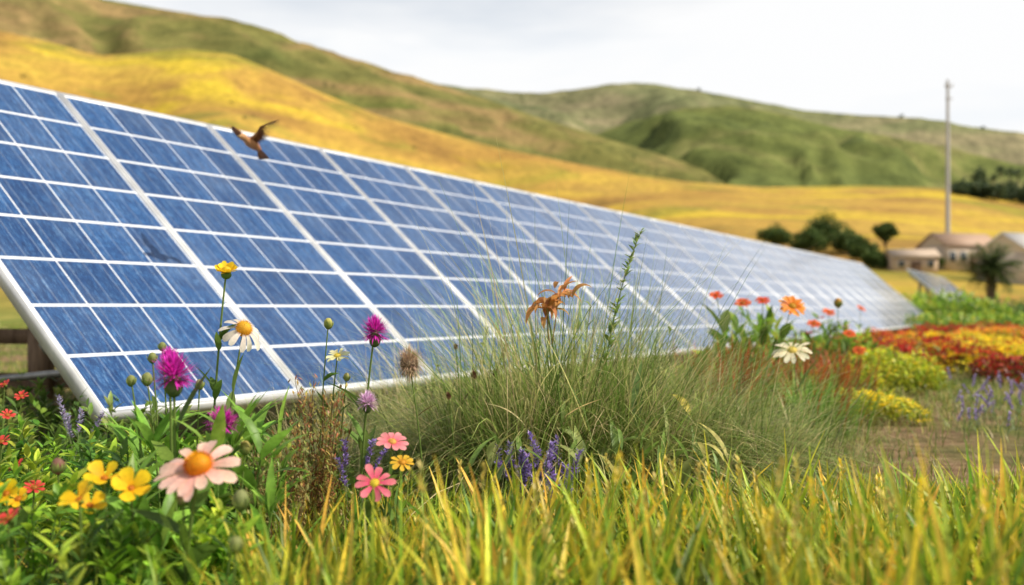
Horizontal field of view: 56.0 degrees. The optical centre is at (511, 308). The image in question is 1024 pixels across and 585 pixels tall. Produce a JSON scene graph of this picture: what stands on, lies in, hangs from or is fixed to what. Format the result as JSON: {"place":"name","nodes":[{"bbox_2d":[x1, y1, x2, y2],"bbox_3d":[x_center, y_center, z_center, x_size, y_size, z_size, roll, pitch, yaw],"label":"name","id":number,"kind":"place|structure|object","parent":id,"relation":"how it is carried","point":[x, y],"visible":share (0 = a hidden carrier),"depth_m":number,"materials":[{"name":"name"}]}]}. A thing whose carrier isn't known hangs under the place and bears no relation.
{"place":"outdoors","nodes":[
{"label":"outdoors","id":0,"kind":"place"},
{"bbox_2d":[230,119,278,158],"bbox_3d":[-1.130,-0.741,4.216,0.175,0.154,0.235,0,0,-30],"label":"flying bird","id":1,"kind":"object","parent":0,"point":[251,142],"visible":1,"depth_m":4.18},
{"bbox_2d":[0,0,725,184],"bbox_3d":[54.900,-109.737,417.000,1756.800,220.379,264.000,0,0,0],"label":"hill","id":2,"kind":"structure","parent":0,"point":[105,27],"depth_m":403.63,"materials":[{"name":"plant"}]},
{"bbox_2d":[0,31,1023,584],"bbox_3d":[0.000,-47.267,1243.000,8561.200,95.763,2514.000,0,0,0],"label":"ground","id":3,"kind":"structure","parent":0,"point":[196,85],"depth_m":230.41,"materials":[{"name":"plant"}]},
{"bbox_2d":[0,478,21,557],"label":"yellow poppy","id":4,"kind":"object","parent":3,"relation":"on","point":[9,490],"visible":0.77,"depth_m":1.61,"materials":[{"name":"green plant"}]},
{"bbox_2d":[0,507,25,576],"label":"red daisy","id":5,"kind":"object","parent":3,"relation":"on","point":[9,516],"visible":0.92,"depth_m":1.51,"materials":[{"name":"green plant"}]},
{"bbox_2d":[0,487,47,583],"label":"yellow poppy","id":6,"kind":"object","parent":3,"relation":"on","point":[23,517],"visible":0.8,"depth_m":1.70,"materials":[{"name":"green plant"}]},
{"bbox_2d":[17,480,44,571],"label":"red daisy","id":7,"kind":"object","parent":3,"relation":"on","point":[33,487],"visible":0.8,"depth_m":1.90,"materials":[{"name":"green plant"}]},
{"bbox_2d":[0,326,68,410],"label":"wooden fence","id":8,"kind":"object","parent":3,"relation":"on","point":[38,359],"visible":0.06,"depth_m":5.56,"materials":[{"name":"brown wood"}]},
{"bbox_2d":[39,457,69,584],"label":"flower bud","id":9,"kind":"object","parent":3,"relation":"on","point":[58,465],"visible":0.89,"depth_m":1.70,"materials":[{"name":"green plant"}]},
{"bbox_2d":[47,480,106,584],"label":"yellow poppy","id":10,"kind":"object","parent":3,"relation":"on","point":[69,497],"visible":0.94,"depth_m":1.46,"materials":[{"name":"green plant"}]},
{"bbox_2d":[54,393,104,467],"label":"lavender","id":11,"kind":"object","parent":3,"relation":"on","point":[68,425],"visible":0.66,"depth_m":2.69,"materials":[{"name":"purple plant"}]},
{"bbox_2d":[50,491,114,582],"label":"yellow poppy","id":12,"kind":"object","parent":3,"relation":"on","point":[98,496],"visible":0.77,"depth_m":1.51,"materials":[{"name":"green plant"}]},
{"bbox_2d":[0,371,197,490],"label":"leafy shrub","id":13,"kind":"object","parent":3,"relation":"on","point":[50,424],"visible":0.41,"depth_m":3.27,"materials":[{"name":"green plant"}]},
{"bbox_2d":[83,460,130,578],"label":"yellow poppy","id":14,"kind":"object","parent":3,"relation":"on","point":[99,475],"visible":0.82,"depth_m":1.55,"materials":[{"name":"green plant"}]},
{"bbox_2d":[106,375,156,485],"bbox_3d":[-0.729,0.362,1.910,0.145,0.464,0.050,0,0,-34],"label":"flower bud","id":15,"kind":"object","parent":3,"relation":"on","point":[131,380],"visible":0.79,"depth_m":1.90,"materials":[{"name":"green plant"}]},
{"bbox_2d":[0,414,271,584],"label":"leafy shrub","id":16,"kind":"object","parent":3,"relation":"on","point":[107,558],"visible":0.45,"depth_m":1.63,"materials":[{"name":"green plant"}]},
{"bbox_2d":[110,467,161,584],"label":"yellow poppy","id":17,"kind":"object","parent":3,"relation":"on","point":[129,485],"visible":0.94,"depth_m":1.50,"materials":[{"name":"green plant"}]},
{"bbox_2d":[140,372,163,507],"bbox_3d":[-0.712,0.361,1.980,0.037,0.465,0.106,0,0,36],"label":"flower bud","id":18,"kind":"object","parent":3,"relation":"on","point":[145,376],"visible":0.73,"depth_m":1.96,"materials":[{"name":"green plant"}]},
{"bbox_2d":[143,352,161,504],"bbox_3d":[-0.764,0.342,2.032,0.056,0.503,0.089,0,0,0],"label":"flower bud","id":19,"kind":"object","parent":3,"relation":"on","point":[152,356],"visible":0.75,"depth_m":2.01,"materials":[{"name":"green plant"}]},
{"bbox_2d":[122,349,210,581],"bbox_3d":[-0.643,0.332,1.768,0.160,0.524,0.124,0,0,17],"label":"thistle","id":20,"kind":"object","parent":3,"relation":"on","point":[174,382],"visible":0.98,"depth_m":1.75,"materials":[{"name":"purple plant"}]},
{"bbox_2d":[155,345,177,505],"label":"thistle","id":21,"kind":"object","parent":3,"relation":"on","point":[170,414],"visible":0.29,"depth_m":1.81,"materials":[{"name":"purple plant"}]},
{"bbox_2d":[157,342,183,435],"bbox_3d":[-0.756,0.333,2.137,0.054,0.522,0.123,0,0,-14],"label":"flower bud","id":22,"kind":"object","parent":3,"relation":"on","point":[161,346],"visible":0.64,"depth_m":2.10,"materials":[{"name":"green plant"}]},
{"bbox_2d":[155,495,199,584],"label":"flower bud","id":23,"kind":"object","parent":3,"relation":"on","point":[181,501],"visible":0.72,"depth_m":1.50,"materials":[{"name":"green plant"}]},
{"bbox_2d":[130,440,240,584],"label":"coneflower","id":24,"kind":"object","parent":3,"relation":"on","point":[195,478],"visible":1,"depth_m":1.50,"materials":[{"name":"pink plant"}]},
{"bbox_2d":[77,387,309,582],"bbox_3d":[-0.591,0.370,1.895,0.488,0.429,0.660,0,0,-25],"label":"broadleaf plant","id":25,"kind":"object","parent":3,"relation":"on","point":[253,428],"visible":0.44,"depth_m":1.83,"materials":[{"name":"green plant"}]},
{"bbox_2d":[188,379,204,449],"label":"flower bud","id":26,"kind":"object","parent":3,"relation":"on","point":[201,386],"visible":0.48,"depth_m":2.01,"materials":[{"name":"green plant"}]},
{"bbox_2d":[151,405,244,519],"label":"thistle","id":27,"kind":"object","parent":3,"relation":"on","point":[227,497],"visible":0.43,"depth_m":1.79,"materials":[{"name":"purple plant"}]},
{"bbox_2d":[199,261,237,430],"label":"yellow daisy","id":28,"kind":"object","parent":3,"relation":"on","point":[225,268],"visible":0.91,"depth_m":2.11,"materials":[{"name":"green plant"}]},
{"bbox_2d":[200,489,251,582],"bbox_3d":[-0.436,0.433,1.465,0.094,0.322,0.032,0,0,31],"label":"flower bud","id":29,"kind":"object","parent":3,"relation":"on","point":[240,501],"visible":0.96,"depth_m":1.45,"materials":[{"name":"green plant"}]},
{"bbox_2d":[224,440,252,530],"bbox_3d":[-0.515,0.420,1.814,0.071,0.348,0.065,0,0,-19],"label":"flower bud","id":30,"kind":"object","parent":3,"relation":"on","point":[245,447],"visible":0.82,"depth_m":1.79,"materials":[{"name":"green plant"}]},
{"bbox_2d":[218,319,259,456],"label":"daisy","id":31,"kind":"object","parent":3,"relation":"on","point":[243,330],"visible":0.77,"depth_m":2.09,"materials":[{"name":"white plant"}]},
{"bbox_2d":[228,536,262,584],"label":"flower bud","id":32,"kind":"object","parent":3,"relation":"on","point":[236,542],"visible":0.96,"depth_m":1.30,"materials":[{"name":"green plant"}]},
{"bbox_2d":[205,430,319,553],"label":"dry heather","id":33,"kind":"object","parent":3,"relation":"on","point":[300,504],"visible":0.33,"depth_m":2.00,"materials":[{"name":"brown plant"}]},
{"bbox_2d":[139,428,443,495],"bbox_3d":[-0.636,0.487,3.208,1.308,0.192,0.751,0,0,0],"label":"herb bed","id":34,"kind":"object","parent":3,"relation":"on","point":[353,473],"visible":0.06,"depth_m":3.12,"materials":[{"name":"green plant"}]},
{"bbox_2d":[255,373,381,554],"bbox_3d":[-0.442,0.367,2.200,0.305,0.435,0.228,0,0,0],"label":"dry heather","id":35,"kind":"object","parent":3,"relation":"on","point":[322,475],"visible":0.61,"depth_m":2.18,"materials":[{"name":"brown plant"}]},
{"bbox_2d":[305,318,338,494],"bbox_3d":[-0.464,0.308,2.304,0.145,0.572,0.050,0,0,35],"label":"flower bud","id":36,"kind":"object","parent":3,"relation":"on","point":[328,323],"visible":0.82,"depth_m":2.30,"materials":[{"name":"green plant"}]},
{"bbox_2d":[312,348,349,540],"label":"white daisy","id":37,"kind":"object","parent":3,"relation":"on","point":[336,355],"visible":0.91,"depth_m":2.31,"materials":[{"name":"green plant"}]},
{"bbox_2d":[333,373,350,516],"bbox_3d":[-0.431,0.374,2.320,0.064,0.441,0.090,0,0,-29],"label":"flower bud","id":38,"kind":"object","parent":3,"relation":"on","point":[346,377],"visible":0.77,"depth_m":2.31,"materials":[{"name":"green plant"}]},
{"bbox_2d":[331,390,377,524],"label":"thistle","id":39,"kind":"object","parent":3,"relation":"on","point":[367,397],"visible":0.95,"depth_m":2.21,"materials":[{"name":"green plant"}]},
{"bbox_2d":[326,313,388,508],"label":"thistle","id":40,"kind":"object","parent":3,"relation":"on","point":[374,336],"visible":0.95,"depth_m":2.29,"materials":[{"name":"purple plant"}]},
{"bbox_2d":[335,438,388,553],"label":"lavender","id":41,"kind":"object","parent":3,"relation":"on","point":[346,454],"visible":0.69,"depth_m":2.21,"materials":[{"name":"purple plant"}]},
{"bbox_2d":[339,464,395,570],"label":"pink cosmos","id":42,"kind":"object","parent":3,"relation":"on","point":[365,492],"visible":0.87,"depth_m":1.75,"materials":[{"name":"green plant"}]},
{"bbox_2d":[365,432,408,542],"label":"pink cosmos","id":43,"kind":"object","parent":3,"relation":"on","point":[393,441],"visible":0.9,"depth_m":1.96,"materials":[{"name":"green plant"}]},
{"bbox_2d":[382,455,415,560],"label":"orange daisy","id":44,"kind":"object","parent":3,"relation":"on","point":[401,462],"visible":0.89,"depth_m":1.92,"materials":[{"name":"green plant"}]},
{"bbox_2d":[390,345,435,505],"bbox_3d":[-0.248,0.339,2.400,0.130,0.511,0.111,0,0,0],"label":"dried seedhead","id":45,"kind":"object","parent":3,"relation":"on","point":[408,364],"visible":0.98,"depth_m":2.39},
{"bbox_2d":[337,376,511,425],"bbox_3d":[-0.279,0.457,4.944,1.251,0.253,1.086,0,0,0],"label":"herb bed","id":46,"kind":"object","parent":3,"relation":"on","point":[354,408],"visible":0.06,"depth_m":4.92,"materials":[{"name":"green plant"}]},
{"bbox_2d":[441,391,456,491],"bbox_3d":[-0.168,0.407,2.608,0.072,0.374,0.035,0,0,-38],"label":"dried seedhead","id":47,"kind":"object","parent":3,"relation":"on","point":[448,395],"visible":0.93,"depth_m":2.61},
{"bbox_2d":[277,472,621,548],"bbox_3d":[-0.235,0.515,2.582,0.926,0.152,0.718,0,0,-30],"label":"creeping herb","id":48,"kind":"object","parent":3,"relation":"on","point":[413,487],"visible":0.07,"depth_m":2.60,"materials":[{"name":"green plant"}]},
{"bbox_2d":[453,343,471,477],"bbox_3d":[-0.145,0.346,2.827,0.062,0.496,0.094,0,0,0],"label":"dried seedhead","id":49,"kind":"object","parent":3,"relation":"on","point":[455,346],"visible":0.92,"depth_m":2.81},
{"bbox_2d":[0,79,929,425],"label":"solar panel array","id":50,"kind":"object","parent":3,"relation":"on","point":[124,231],"visible":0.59,"depth_m":5.18,"materials":[{"name":"glass"}]},
{"bbox_2d":[0,322,964,369],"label":"meadow grass","id":51,"kind":"structure","parent":3,"relation":"on","point":[13,324],"depth_m":13.78,"materials":[{"name":"green plant"}]},
{"bbox_2d":[0,361,1023,545],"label":"meadow grass","id":52,"kind":"structure","parent":3,"relation":"on","point":[958,387],"depth_m":4.81,"materials":[{"name":"green plant"}]},
{"bbox_2d":[494,430,583,536],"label":"lavender","id":53,"kind":"object","parent":3,"relation":"on","point":[549,458],"visible":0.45,"depth_m":2.36,"materials":[{"name":"purple plant"}]},
{"bbox_2d":[195,274,886,510],"bbox_3d":[0.137,0.309,4.002,3.246,1.008,2.167,0,0,-31],"label":"dry grass clump","id":54,"kind":"object","parent":3,"relation":"on","point":[367,428],"visible":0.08,"depth_m":3.58,"materials":[{"name":"brown plant"}]},
{"bbox_2d":[424,301,673,467],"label":"wild stems","id":55,"kind":"object","parent":3,"relation":"on","point":[669,331],"visible":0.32,"depth_m":3.00,"materials":[{"name":"green plant"}]},
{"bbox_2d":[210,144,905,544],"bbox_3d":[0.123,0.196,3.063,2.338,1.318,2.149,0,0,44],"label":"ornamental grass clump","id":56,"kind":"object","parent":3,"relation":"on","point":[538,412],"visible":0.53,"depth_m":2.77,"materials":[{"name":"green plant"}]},
{"bbox_2d":[525,276,590,471],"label":"dried lily","id":57,"kind":"object","parent":3,"relation":"on","point":[552,303],"visible":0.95,"depth_m":2.60,"materials":[{"name":"orange plant"}]},
{"bbox_2d":[452,360,727,494],"bbox_3d":[0.229,0.333,2.566,0.761,0.364,0.656,0,0,0],"label":"broadleaf weed","id":58,"kind":"object","parent":3,"relation":"on","point":[686,464],"visible":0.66,"depth_m":2.52,"materials":[{"name":"green plant"}]},
{"bbox_2d":[591,227,645,461],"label":"tall weed","id":59,"kind":"object","parent":3,"relation":"on","point":[616,309],"visible":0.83,"depth_m":2.72,"materials":[{"name":"green plant"}]},
{"bbox_2d":[701,291,750,379],"bbox_3d":[1.053,0.254,4.758,0.271,0.681,0.280,0,0,-7],"label":"red zinnia","id":60,"kind":"object","parent":3,"relation":"on","point":[715,295],"visible":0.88,"depth_m":4.71,"materials":[{"name":"green plant"}]},
{"bbox_2d":[647,336,815,430],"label":"red blood grass","id":61,"kind":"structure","parent":3,"relation":"on","point":[750,369],"depth_m":4.48,"materials":[{"name":"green plant"}]},
{"bbox_2d":[729,298,759,363],"bbox_3d":[1.219,0.269,5.230,0.230,0.651,0.168,0,0,0],"label":"red zinnia","id":62,"kind":"object","parent":3,"relation":"on","point":[740,301],"visible":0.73,"depth_m":5.20,"materials":[{"name":"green plant"}]},
{"bbox_2d":[704,304,802,373],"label":"zinnia bush","id":63,"kind":"object","parent":3,"relation":"on","point":[770,314],"visible":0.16,"depth_m":6.10,"materials":[{"name":"green plant"}]},
{"bbox_2d":[746,297,772,382],"bbox_3d":[1.235,0.268,4.845,0.164,0.653,0.208,0,0,18],"label":"red zinnia","id":64,"kind":"object","parent":3,"relation":"on","point":[762,300],"visible":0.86,"depth_m":4.81,"materials":[{"name":"green plant"}]},
{"bbox_2d":[558,275,974,504],"bbox_3d":[0.709,0.328,3.267,2.046,0.870,1.528,0,0,-33],"label":"ornamental grass clump","id":65,"kind":"object","parent":3,"relation":"on","point":[794,439],"visible":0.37,"depth_m":3.11,"materials":[{"name":"green plant"}]},
{"bbox_2d":[756,222,793,245],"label":"tree","id":66,"kind":"object","parent":3,"relation":"on","point":[778,236],"visible":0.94,"depth_m":118.88,"materials":[{"name":"green plant"}]},
{"bbox_2d":[753,296,805,410],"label":"orange daisy","id":67,"kind":"object","parent":3,"relation":"on","point":[792,304],"visible":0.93,"depth_m":4.50,"materials":[{"name":"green plant"}]},
{"bbox_2d":[773,342,832,434],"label":"cream daisy","id":68,"kind":"object","parent":3,"relation":"on","point":[796,350],"visible":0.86,"depth_m":3.91,"materials":[{"name":"white plant"}]},
{"bbox_2d":[729,333,881,413],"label":"red blood grass","id":69,"kind":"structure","parent":3,"relation":"on","point":[826,370],"depth_m":5.14,"materials":[{"name":"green plant"}]},
{"bbox_2d":[788,225,829,251],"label":"tree","id":70,"kind":"object","parent":3,"relation":"on","point":[808,239],"visible":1,"depth_m":111.22,"materials":[{"name":"green plant"}]},
{"bbox_2d":[801,320,820,374],"bbox_3d":[1.863,0.332,6.002,0.130,0.525,0.189,0,0,24],"label":"red zinnia","id":71,"kind":"object","parent":3,"relation":"on","point":[813,324],"visible":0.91,"depth_m":6.01,"materials":[{"name":"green plant"}]},
{"bbox_2d":[804,209,848,249],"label":"tree","id":72,"kind":"object","parent":3,"relation":"on","point":[828,229],"visible":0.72,"depth_m":116.92,"materials":[{"name":"green plant"}]},
{"bbox_2d":[816,308,842,359],"bbox_3d":[2.144,0.296,6.509,0.212,0.597,0.181,0,0,0],"label":"red zinnia","id":73,"kind":"object","parent":3,"relation":"on","point":[827,312],"visible":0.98,"depth_m":6.50,"materials":[{"name":"green plant"}]},
{"bbox_2d":[768,312,891,374],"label":"leafy bush","id":74,"kind":"object","parent":3,"relation":"on","point":[860,339],"visible":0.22,"depth_m":7.86,"materials":[{"name":"green plant"}]},
{"bbox_2d":[741,358,932,446],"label":"spiky grass clump","id":75,"kind":"object","parent":3,"relation":"on","point":[841,397],"visible":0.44,"depth_m":4.21,"materials":[{"name":"green plant"}]},
{"bbox_2d":[830,226,858,254],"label":"tree","id":76,"kind":"object","parent":3,"relation":"on","point":[838,244],"visible":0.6,"depth_m":111.47,"materials":[{"name":"green plant"}]},
{"bbox_2d":[838,329,856,364],"bbox_3d":[2.252,0.365,6.404,0.134,0.457,0.251,0,0,24],"label":"red zinnia","id":77,"kind":"object","parent":3,"relation":"on","point":[844,342],"visible":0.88,"depth_m":6.42,"materials":[{"name":"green plant"}]},
{"bbox_2d":[809,361,896,397],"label":"yellow green bush","id":78,"kind":"object","parent":3,"relation":"on","point":[881,382],"visible":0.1,"depth_m":5.95,"materials":[{"name":"green plant"}]},
{"bbox_2d":[842,234,879,260],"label":"tree","id":79,"kind":"object","parent":3,"relation":"on","point":[857,247],"visible":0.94,"depth_m":104.37,"materials":[{"name":"green plant"}]},
{"bbox_2d":[785,340,945,377],"bbox_3d":[3.121,0.429,8.629,1.378,0.345,1.386,0,0,14],"label":"red flower bed","id":80,"kind":"object","parent":3,"relation":"on","point":[902,350],"visible":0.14,"depth_m":8.40,"materials":[{"name":"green plant"}]},
{"bbox_2d":[798,387,935,425],"bbox_3d":[1.780,0.490,5.041,0.828,0.186,0.703,0,0,0],"label":"yellow flower bed","id":81,"kind":"object","parent":3,"relation":"on","point":[904,406],"visible":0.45,"depth_m":4.82,"materials":[{"name":"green plant"}]},
{"bbox_2d":[860,248,887,267],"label":"tree","id":82,"kind":"object","parent":3,"relation":"on","point":[875,258],"visible":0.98,"depth_m":97.34,"materials":[{"name":"green plant"}]},
{"bbox_2d":[870,222,900,251],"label":"tree","id":83,"kind":"object","parent":3,"relation":"on","point":[885,232],"visible":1,"depth_m":111.53,"materials":[{"name":"green plant"}]},
{"bbox_2d":[836,345,955,392],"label":"yellow green bush","id":84,"kind":"object","parent":3,"relation":"on","point":[903,368],"visible":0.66,"depth_m":6.65,"materials":[{"name":"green plant"}]},
{"bbox_2d":[835,327,963,347],"bbox_3d":[5.141,0.429,12.812,1.870,0.335,3.148,0,0,0],"label":"red flower bed","id":85,"kind":"object","parent":3,"relation":"on","point":[883,335],"visible":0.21,"depth_m":12.51,"materials":[{"name":"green plant"}]},
{"bbox_2d":[883,249,941,272],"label":"farm shed","id":86,"kind":"structure","parent":3,"relation":"on","point":[919,260],"depth_m":94.60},
{"bbox_2d":[854,332,1022,368],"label":"red flower bed","id":87,"kind":"object","parent":3,"relation":"on","point":[955,348],"visible":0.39,"depth_m":8.99,"materials":[{"name":"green plant"}]},
{"bbox_2d":[906,269,971,306],"bbox_3d":[18.418,-0.394,40.300,1.914,2.156,11.994,0,0,30],"label":"solar panel array","id":88,"kind":"object","parent":3,"relation":"on","point":[938,284],"visible":0.41,"depth_m":37.96,"materials":[{"name":"glass"}]},
{"bbox_2d":[874,310,1022,334],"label":"leafy bush","id":89,"kind":"object","parent":3,"relation":"on","point":[947,319],"visible":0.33,"depth_m":19.48,"materials":[{"name":"green plant"}]},
{"bbox_2d":[945,80,952,232],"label":"utility pole","id":90,"kind":"object","parent":3,"relation":"on","point":[947,209],"visible":0.93,"depth_m":109.83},
{"bbox_2d":[877,330,1023,358],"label":"yellow flower bed","id":91,"kind":"object","parent":3,"relation":"on","point":[979,336],"visible":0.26,"depth_m":11.63,"materials":[{"name":"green plant"}]},
{"bbox_2d":[880,320,1023,340],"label":"red flower bed","id":92,"kind":"object","parent":3,"relation":"on","point":[940,328],"visible":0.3,"depth_m":15.45,"materials":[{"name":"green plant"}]},
{"bbox_2d":[915,233,991,270],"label":"farmhouse","id":93,"kind":"object","parent":3,"relation":"on","point":[951,248],"visible":0.47,"depth_m":97.92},
{"bbox_2d":[893,338,1023,374],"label":"yellow flower bed","id":94,"kind":"object","parent":3,"relation":"on","point":[964,361],"visible":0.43,"depth_m":8.79,"materials":[{"name":"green plant"}]},
{"bbox_2d":[901,286,1023,325],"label":"leafy bush","id":95,"kind":"object","parent":3,"relation":"on","point":[943,305],"visible":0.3,"depth_m":26.99,"materials":[{"name":"green plant"}]},
{"bbox_2d":[945,305,1023,332],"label":"leafy bush","id":96,"kind":"object","parent":3,"relation":"on","point":[1016,318],"visible":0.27,"depth_m":18.84,"materials":[{"name":"green plant"}]},
{"bbox_2d":[946,367,1023,441],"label":"lavender","id":97,"kind":"object","parent":3,"relation":"on","point":[980,409],"visible":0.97,"depth_m":4.68,"materials":[{"name":"purple plant"}]},
{"bbox_2d":[948,326,1023,341],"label":"orange flower bed","id":98,"kind":"object","parent":3,"relation":"on","point":[992,331],"visible":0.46,"depth_m":13.53,"materials":[{"name":"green plant"}]},
{"bbox_2d":[950,165,1023,203],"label":"distant trees","id":99,"kind":"object","parent":3,"relation":"on","point":[980,187],"visible":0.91,"depth_m":250.78,"materials":[{"name":"green plant"}]},
{"bbox_2d":[957,241,1023,299],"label":"palm tree","id":100,"kind":"object","parent":3,"relation":"on","point":[992,267],"visible":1,"depth_m":59.67,"materials":[{"name":"green plant"}]},
{"bbox_2d":[967,351,1023,384],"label":"red flower bed","id":101,"kind":"object","parent":3,"relation":"on","point":[993,362],"visible":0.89,"depth_m":7.67,"materials":[{"name":"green plant"}]},
{"bbox_2d":[969,297,1023,320],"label":"hedge","id":102,"kind":"object","parent":3,"relation":"on","point":[1018,306],"visible":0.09,"depth_m":32.33,"materials":[{"name":"green plant"}]},
{"bbox_2d":[15,426,1023,584],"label":"foreground grass","id":103,"kind":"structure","parent":0,"point":[977,538],"depth_m":1.47,"materials":[{"name":"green plant"}]},
{"bbox_2d":[113,0,1023,132],"label":"sky","id":104,"kind":"structure","parent":0,"point":[891,58],"materials":[{"name":"white"}]},
{"bbox_2d":[676,348,736,399],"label":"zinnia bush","id":105,"kind":"object","parent":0,"point":[701,363],"visible":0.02,"depth_m":4.83,"materials":[{"name":"green plant"}]},
{"bbox_2d":[439,83,1023,165],"bbox_3d":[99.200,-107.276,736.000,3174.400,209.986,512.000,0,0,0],"label":"hill","id":106,"kind":"structure","parent":0,"point":[598,109],"depth_m":786.07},
{"bbox_2d":[596,105,1023,188],"bbox_3d":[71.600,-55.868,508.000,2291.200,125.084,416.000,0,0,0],"label":"hill","id":107,"kind":"structure","parent":0,"point":[736,145],"depth_m":469.21,"materials":[{"name":"plant"}]},
{"bbox_2d":[785,342,932,400],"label":"red blood grass","id":108,"kind":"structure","parent":0,"point":[846,367],"depth_m":5.67,"materials":[{"name":"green plant"}]},
{"bbox_2d":[974,232,1023,284],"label":"barn","id":109,"kind":"structure","parent":0,"point":[1016,240],"depth_m":81.96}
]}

